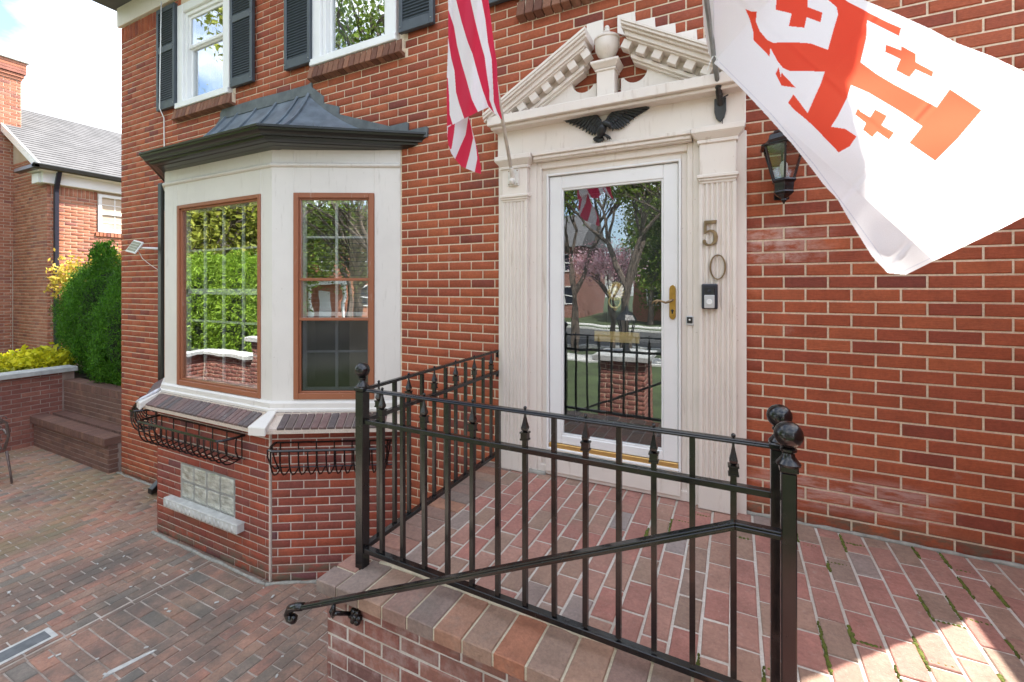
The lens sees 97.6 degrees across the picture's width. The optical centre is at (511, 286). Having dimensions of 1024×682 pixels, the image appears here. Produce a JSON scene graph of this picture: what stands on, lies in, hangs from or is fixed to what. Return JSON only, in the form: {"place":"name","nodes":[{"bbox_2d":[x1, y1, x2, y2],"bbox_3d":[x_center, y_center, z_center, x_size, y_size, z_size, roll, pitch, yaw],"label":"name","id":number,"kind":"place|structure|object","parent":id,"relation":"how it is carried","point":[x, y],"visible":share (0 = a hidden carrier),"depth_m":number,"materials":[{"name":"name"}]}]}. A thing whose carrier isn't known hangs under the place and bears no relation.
{"place":"outdoors","nodes":[
{"label":"outdoors","id":0,"kind":"place"},
{"bbox_2d":[0,0,121,132],"label":"sky","id":1,"kind":"structure","parent":0,"point":[73,49],"materials":[{"name":"white"}]},
{"bbox_2d":[0,445,327,681],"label":"patio","id":2,"kind":"structure","parent":0,"point":[102,579],"depth_m":3.69,"materials":[{"name":"brick"}]},
{"bbox_2d":[0,416,12,483],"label":"patio chair","id":3,"kind":"object","parent":2,"relation":"on","point":[7,430],"visible":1,"depth_m":5.84,"materials":[{"name":"brown metal"}]},
{"bbox_2d":[0,365,77,452],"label":"garden wall","id":4,"kind":"structure","parent":2,"relation":"on","point":[25,395],"depth_m":7.18,"materials":[{"name":"brick"}]},
{"bbox_2d":[30,411,121,473],"bbox_3d":[-6.545,2.414,6.838,2.461,0.691,0.433,0,0,27],"label":"brick bench","id":5,"kind":"object","parent":2,"relation":"on","point":[90,442],"visible":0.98,"depth_m":6.61,"materials":[{"name":"red brick"}]},
{"bbox_2d":[316,462,1023,681],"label":"porch","id":6,"kind":"object","parent":2,"relation":"on","point":[873,608],"visible":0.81,"depth_m":2.00,"materials":[{"name":"brick"}]},
{"bbox_2d":[354,350,803,681],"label":"iron railing","id":7,"kind":"object","parent":6,"relation":"on","point":[785,441],"visible":0.94,"depth_m":1.77,"materials":[{"name":"black metal"}]},
{"bbox_2d":[284,519,781,625],"bbox_3d":[-0.151,1.126,1.718,2.030,0.917,0.126,0,0,27],"label":"stair handrail","id":8,"kind":"object","parent":7,"relation":"attached to","point":[354,615],"visible":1,"depth_m":1.54,"materials":[{"name":"black metal"}]},
{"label":"lawn","id":9,"kind":"structure","parent":0,"visible":0},
{"bbox_2d":[0,42,121,354],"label":"neighbour house","id":10,"kind":"structure","parent":9,"relation":"on","point":[60,186],"depth_m":10.55,"materials":[{"name":"brick"}]},
{"bbox_2d":[95,194,121,237],"bbox_3d":[-9.599,-1.715,11.243,0.081,1.010,1.338,0,0,27],"label":"window","id":11,"kind":"structure","parent":10,"relation":"in","point":[106,233],"depth_m":10.81,"materials":[{"name":"white paint"}]},
{"bbox_2d":[74,364,110,380],"bbox_3d":[-9.482,2.135,7.671,2.980,1.050,7.000,0,0,27],"label":"raised bed","id":12,"kind":"object","parent":9,"relation":"on","point":[78,375],"depth_m":8.16,"materials":[{"name":"soil"}]},
{"bbox_2d":[0,342,79,372],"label":"golden shrub","id":13,"kind":"object","parent":12,"relation":"on","point":[41,356],"visible":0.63,"depth_m":7.75,"materials":[{"name":"yellow plant"}]},
{"bbox_2d":[43,247,121,299],"bbox_3d":[-9.238,0.801,10.058,1.424,3.524,1.750,0,0,27],"label":"amber bush","id":14,"kind":"object","parent":12,"relation":"on","point":[56,279],"visible":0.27,"depth_m":9.64,"materials":[{"name":"yellow plant"}]},
{"bbox_2d":[48,264,119,373],"bbox_3d":[-8.071,0.680,8.662,1.926,2.297,1.183,0,0,27],"label":"arborvitae","id":15,"kind":"object","parent":12,"relation":"on","point":[58,336],"visible":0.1,"depth_m":8.39,"materials":[{"name":"green plant"}]},
{"bbox_2d":[64,378,121,425],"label":"planter wall","id":16,"kind":"structure","parent":9,"relation":"on","point":[92,399],"depth_m":7.12,"materials":[{"name":"brown brick"}]},
{"bbox_2d":[57,239,121,378],"bbox_3d":[-7.318,0.462,8.216,1.869,2.686,1.297,0,0,27],"label":"arborvitae","id":17,"kind":"object","parent":16,"relation":"in","point":[104,255],"visible":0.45,"depth_m":7.88,"materials":[{"name":"green plant"}]},
{"bbox_2d":[82,262,121,385],"bbox_3d":[-6.190,0.778,7.508,2.410,2.654,1.431,0,0,27],"label":"arborvitae","id":18,"kind":"object","parent":16,"relation":"in","point":[111,335],"visible":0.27,"depth_m":7.16,"materials":[{"name":"green plant"}]},
{"bbox_2d":[92,0,1023,581],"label":"brick house","id":19,"kind":"structure","parent":9,"relation":"on","point":[314,212],"depth_m":3.41,"materials":[{"name":"red brick"}]},
{"bbox_2d":[125,240,157,269],"bbox_3d":[-4.617,-0.398,5.624,0.437,0.395,0.179,0,0,-13],"label":"solar light panel","id":20,"kind":"object","parent":19,"relation":"attached to","point":[135,246],"visible":0.87,"depth_m":5.59,"materials":[{"name":"white plastic"}]},
{"bbox_2d":[129,396,157,431],"bbox_3d":[-4.104,1.416,5.050,0.230,0.252,0.823,0,0,-33],"label":"window basket","id":21,"kind":"object","parent":19,"relation":"attached to","point":[134,410],"depth_m":4.80,"materials":[{"name":"black metal"}]},
{"bbox_2d":[159,1,164,145],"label":"hanging cable","id":22,"kind":"object","parent":19,"relation":"attached to","point":[160,73],"visible":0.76,"depth_m":5.61,"materials":[{"name":"white plastic"}]},
{"bbox_2d":[164,211,164,377],"bbox_3d":[-3.966,0.080,5.198,0.700,1.830,0.064,0,0,55],"label":"storm window","id":23,"kind":"structure","parent":19,"relation":"in","point":[164,211],"depth_m":4.89,"materials":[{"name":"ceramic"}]},
{"bbox_2d":[137,414,244,465],"bbox_3d":[-3.065,1.441,4.227,1.423,0.251,0.230,0,0,27],"label":"window basket","id":24,"kind":"object","parent":19,"relation":"attached to","point":[198,437],"depth_m":4.16,"materials":[{"name":"black metal"}]},
{"bbox_2d":[174,0,232,109],"bbox_3d":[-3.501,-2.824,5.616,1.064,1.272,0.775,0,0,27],"label":"window frame","id":25,"kind":"structure","parent":19,"relation":"in","point":[203,48],"depth_m":5.49,"materials":[{"name":"white paint"}]},
{"bbox_2d":[177,194,260,398],"bbox_3d":[-2.722,0.083,4.620,1.393,1.905,0.652,0,0,27],"label":"picture window","id":26,"kind":"structure","parent":19,"relation":"in","point":[219,253],"depth_m":4.82,"materials":[{"name":"glass"}]},
{"bbox_2d":[267,439,391,475],"bbox_3d":[-1.542,1.461,3.802,1.013,0.251,0.230,0,0,-4],"label":"window basket","id":27,"kind":"object","parent":19,"relation":"attached to","point":[298,450],"depth_m":3.74,"materials":[{"name":"black metal"}]},
{"bbox_2d":[293,193,373,399],"bbox_3d":[-1.585,0.080,4.235,0.770,1.890,0.534,0,0,-1],"label":"storm window","id":28,"kind":"structure","parent":19,"relation":"in","point":[321,313],"depth_m":4.12,"materials":[{"name":"glass"}]},
{"bbox_2d":[309,0,399,66],"bbox_3d":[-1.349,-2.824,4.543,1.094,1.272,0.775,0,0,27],"label":"window frame","id":29,"kind":"structure","parent":19,"relation":"in","point":[340,28],"depth_m":4.45,"materials":[{"name":"white paint"}]},
{"bbox_2d":[447,0,518,185],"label":"striped flag","id":30,"kind":"object","parent":19,"relation":"attached to","point":[472,85],"visible":1,"depth_m":2.35,"materials":[{"name":"fabric"}]},
{"bbox_2d":[565,106,648,142],"bbox_3d":[0.620,-1.109,3.049,0.601,0.230,0.090,0,0,27],"label":"eagle ornament","id":31,"kind":"object","parent":19,"relation":"attached to","point":[597,125],"visible":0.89,"depth_m":3.03,"materials":[{"name":"black metal"}]},
{"bbox_2d":[564,181,660,446],"bbox_3d":[0.758,0.190,3.289,0.900,2.020,0.117,0,0,27],"label":"inner door","id":32,"kind":"structure","parent":19,"relation":"in","point":[612,235],"depth_m":3.31,"materials":[{"name":"green paint"}]},
{"bbox_2d":[547,163,678,471],"bbox_3d":[0.678,0.195,3.139,0.916,2.026,0.098,0,0,27],"label":"storm door","id":33,"kind":"structure","parent":19,"relation":"in","point":[668,174],"depth_m":3.05,"materials":[{"name":"white metal"}]},
{"bbox_2d":[686,316,693,325],"bbox_3d":[1.141,0.217,2.877,0.047,0.062,0.026,0,0,27],"label":"door chime button","id":34,"kind":"object","parent":19,"relation":"attached to","point":[689,320],"depth_m":2.87,"materials":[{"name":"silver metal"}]},
{"bbox_2d":[702,284,717,308],"bbox_3d":[1.219,0.058,2.766,0.092,0.156,0.048,0,0,27],"label":"video doorbell","id":35,"kind":"object","parent":19,"relation":"attached to","point":[709,296],"visible":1,"depth_m":2.75,"materials":[{"name":"black plastic"}]},
{"bbox_2d":[704,287,714,294],"bbox_3d":[1.214,0.024,2.756,0.059,0.047,0.011,0,0,27],"label":"camera window","id":36,"kind":"structure","parent":35,"relation":"in","point":[706,289],"depth_m":2.75,"materials":[{"name":"black plastic"}]},
{"bbox_2d":[703,220,717,245],"bbox_3d":[1.230,-0.334,2.780,0.088,0.158,0.013,0,0,27],"label":"digit five","id":37,"kind":"object","parent":19,"relation":"attached to","point":[714,232],"visible":1,"depth_m":2.77,"materials":[{"name":"brown metal"}]},
{"bbox_2d":[709,254,725,279],"bbox_3d":[1.267,-0.123,2.761,0.094,0.156,0.013,0,0,27],"label":"digit zero","id":38,"kind":"object","parent":19,"relation":"attached to","point":[724,266],"visible":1,"depth_m":2.75,"materials":[{"name":"brown metal"}]},
{"bbox_2d":[760,130,801,203],"bbox_3d":[1.552,-0.715,2.561,0.231,0.486,0.284,0,0,27],"label":"wall lantern","id":39,"kind":"object","parent":19,"relation":"attached to","point":[778,141],"depth_m":2.53,"materials":[{"name":"black metal"}]},
{"bbox_2d":[702,0,1023,274],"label":"white cross flag","id":40,"kind":"object","parent":19,"relation":"attached to","point":[904,136],"visible":1,"depth_m":1.58,"materials":[{"name":"fabric"}]}
]}

